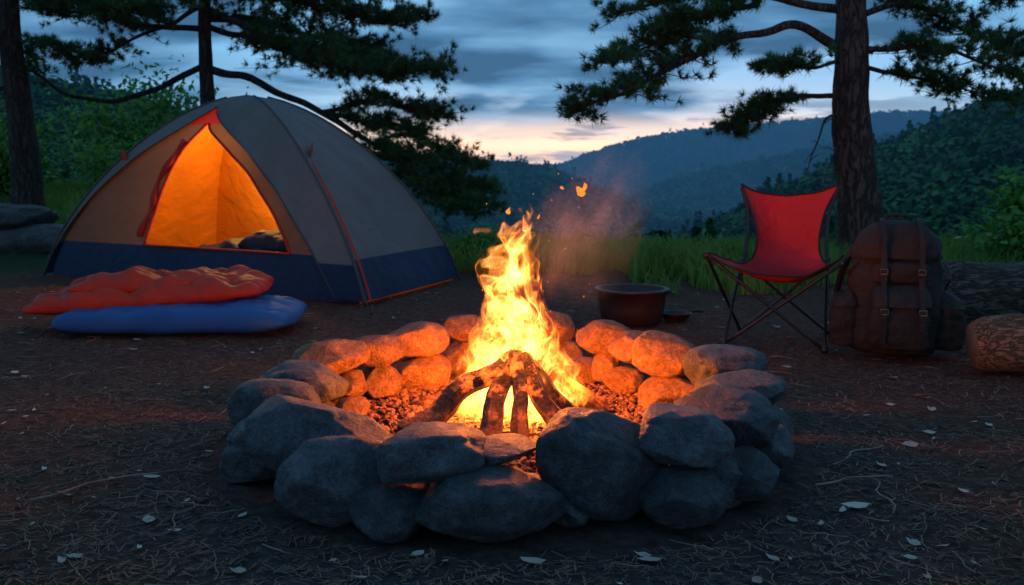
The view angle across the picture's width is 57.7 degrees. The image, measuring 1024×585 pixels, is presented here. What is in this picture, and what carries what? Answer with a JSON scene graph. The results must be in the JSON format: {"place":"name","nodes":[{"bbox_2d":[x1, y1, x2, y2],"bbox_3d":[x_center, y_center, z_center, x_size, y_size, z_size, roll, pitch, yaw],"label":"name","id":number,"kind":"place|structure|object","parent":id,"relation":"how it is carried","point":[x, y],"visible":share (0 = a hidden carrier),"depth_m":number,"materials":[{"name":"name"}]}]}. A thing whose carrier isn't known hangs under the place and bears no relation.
{"place":"outdoors","nodes":[
{"label":"outdoors","id":0,"kind":"place"},
{"bbox_2d":[0,104,1023,584],"bbox_3d":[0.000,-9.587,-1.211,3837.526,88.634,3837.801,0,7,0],"label":"ground","id":1,"kind":"structure","parent":0,"point":[626,538],"depth_m":2.93,"materials":[{"name":"soil"}]},
{"bbox_2d":[0,223,63,253],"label":"boulder","id":2,"kind":"object","parent":1,"relation":"on","point":[14,240],"visible":0.42,"depth_m":9.62,"materials":[{"name":"stone"}]},
{"bbox_2d":[0,203,58,229],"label":"boulder","id":3,"kind":"object","parent":2,"relation":"on","point":[12,216],"visible":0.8,"depth_m":9.79,"materials":[{"name":"stone"}]},
{"bbox_2d":[0,99,92,202],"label":"leafy bush","id":4,"kind":"object","parent":1,"relation":"on","point":[5,180],"visible":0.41,"depth_m":12.06,"materials":[{"name":"green plant"}]},
{"bbox_2d":[0,0,221,206],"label":"pine tree","id":5,"kind":"object","parent":1,"relation":"on","point":[26,184],"visible":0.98,"depth_m":10.64,"materials":[{"name":"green plant"}]},
{"bbox_2d":[64,123,162,185],"bbox_3d":[-5.076,-1.700,12.574,1.815,1.213,1.574,0,7,0],"label":"leafy bush","id":6,"kind":"object","parent":1,"relation":"on","point":[101,159],"visible":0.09,"depth_m":12.31,"materials":[{"name":"green plant"}]},
{"bbox_2d":[41,52,248,178],"bbox_3d":[-6.142,-2.618,15.317,4.087,2.666,2.422,2,8,19],"label":"leafy bush","id":7,"kind":"object","parent":1,"relation":"on","point":[104,118],"visible":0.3,"depth_m":15.05,"materials":[{"name":"green plant"}]},
{"bbox_2d":[51,295,307,334],"bbox_3d":[-1.889,0.108,5.415,1.333,0.188,0.775,0,7,-2],"label":"sleeping pad","id":8,"kind":"object","parent":1,"relation":"on","point":[261,313],"visible":0.73,"depth_m":5.07,"materials":[{"name":"blue fabric"}]},
{"bbox_2d":[22,265,273,314],"bbox_3d":[-2.126,-0.027,5.539,1.346,0.258,0.692,-1,7,-6],"label":"sleeping bag","id":9,"kind":"object","parent":8,"relation":"on","point":[139,285],"visible":0.94,"depth_m":5.29,"materials":[{"name":"red fabric"}]},
{"bbox_2d":[0,0,510,224],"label":"pine tree","id":10,"kind":"object","parent":1,"relation":"on","point":[337,50],"visible":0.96,"depth_m":10.95,"materials":[{"name":"green plant"}]},
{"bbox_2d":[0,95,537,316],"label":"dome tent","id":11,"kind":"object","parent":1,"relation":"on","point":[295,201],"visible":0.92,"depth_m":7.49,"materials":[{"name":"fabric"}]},
{"bbox_2d":[0,286,993,583],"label":"fallen leaves","id":12,"kind":"object","parent":1,"relation":"on","point":[644,554],"visible":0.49,"depth_m":2.39,"materials":[{"name":"beige plant"}]},
{"bbox_2d":[445,223,564,256],"bbox_3d":[-0.137,-0.555,10.259,1.444,0.423,0.954,0,7,0],"label":"leafy bush","id":13,"kind":"object","parent":1,"relation":"on","point":[480,237],"visible":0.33,"depth_m":10.17,"materials":[{"name":"green plant"}]},
{"bbox_2d":[365,158,646,474],"bbox_3d":[0.019,-0.079,3.207,1.344,1.125,1.616,0,7,0],"label":"campfire","id":14,"kind":"object","parent":1,"relation":"on","point":[546,391],"visible":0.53,"depth_m":3.09,"materials":[{"name":"brown wood"}]},
{"bbox_2d":[219,311,794,543],"bbox_3d":[0.006,0.350,3.241,1.838,0.320,2.176,0,7,0],"label":"stone fire ring","id":15,"kind":"object","parent":1,"relation":"on","point":[708,440],"visible":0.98,"depth_m":2.42,"materials":[{"name":"grey stone"}]},
{"bbox_2d":[0,55,1023,249],"bbox_3d":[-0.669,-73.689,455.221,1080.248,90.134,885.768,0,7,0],"label":"distant forest","id":16,"kind":"object","parent":1,"relation":"on","point":[937,169],"visible":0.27,"depth_m":148.94,"materials":[{"name":"green plant"}]},
{"bbox_2d":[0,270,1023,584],"bbox_3d":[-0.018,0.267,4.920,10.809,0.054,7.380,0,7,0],"label":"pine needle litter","id":17,"kind":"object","parent":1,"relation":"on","point":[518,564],"visible":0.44,"depth_m":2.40,"materials":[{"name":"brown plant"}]},
{"bbox_2d":[0,284,1023,584],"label":"twigs","id":18,"kind":"object","parent":1,"relation":"on","point":[432,552],"visible":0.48,"depth_m":2.61,"materials":[{"name":"brown wood"}]},
{"bbox_2d":[589,284,674,326],"bbox_3d":[0.715,0.076,5.553,0.443,0.207,0.443,6,10,41],"label":"cooking pot","id":19,"kind":"object","parent":1,"relation":"on","point":[634,305],"visible":0.96,"depth_m":5.40,"materials":[{"name":"metal"}]},
{"bbox_2d":[663,309,702,320],"bbox_3d":[1.037,0.138,5.678,0.273,0.056,0.197,1,7,5],"label":"frying pan","id":20,"kind":"object","parent":1,"relation":"on","point":[674,315],"visible":0.89,"depth_m":5.66,"materials":[{"name":"metal"}]},
{"bbox_2d":[703,183,845,353],"bbox_3d":[1.390,-0.160,4.957,0.713,0.836,0.689,2,7,13],"label":"camping chair","id":21,"kind":"object","parent":1,"relation":"on","point":[788,228],"visible":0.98,"depth_m":5.11,"materials":[{"name":"red fabric"}]},
{"bbox_2d":[553,0,1023,255],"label":"pine tree","id":22,"kind":"object","parent":1,"relation":"on","point":[859,200],"visible":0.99,"depth_m":8.67,"materials":[{"name":"green plant"}]},
{"bbox_2d":[828,213,966,355],"bbox_3d":[1.892,-0.045,4.567,0.637,0.694,0.518,2,3,14],"label":"backpack","id":23,"kind":"object","parent":1,"relation":"on","point":[895,298],"visible":1,"depth_m":4.44,"materials":[{"name":"fabric"}]},
{"bbox_2d":[941,260,1023,324],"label":"fallen log","id":24,"kind":"object","parent":1,"relation":"on","point":[979,290],"visible":0.57,"depth_m":5.11,"materials":[{"name":"brown wood"}]},
{"bbox_2d":[951,166,1023,262],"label":"leafy bush","id":25,"kind":"object","parent":1,"relation":"on","point":[1009,226],"visible":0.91,"depth_m":8.51,"materials":[{"name":"green plant"}]},
{"bbox_2d":[966,313,1023,372],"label":"fallen log","id":26,"kind":"object","parent":1,"relation":"on","point":[994,343],"visible":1,"depth_m":4.12,"materials":[{"name":"brown wood"}]},
{"bbox_2d":[0,176,1023,295],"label":"grass","id":27,"kind":"structure","parent":0,"point":[641,260],"depth_m":8.50,"materials":[{"name":"green plant"}]},
{"bbox_2d":[20,0,1023,163],"label":"sky","id":28,"kind":"structure","parent":0,"point":[513,51],"materials":[{"name":"blue"}]}
]}

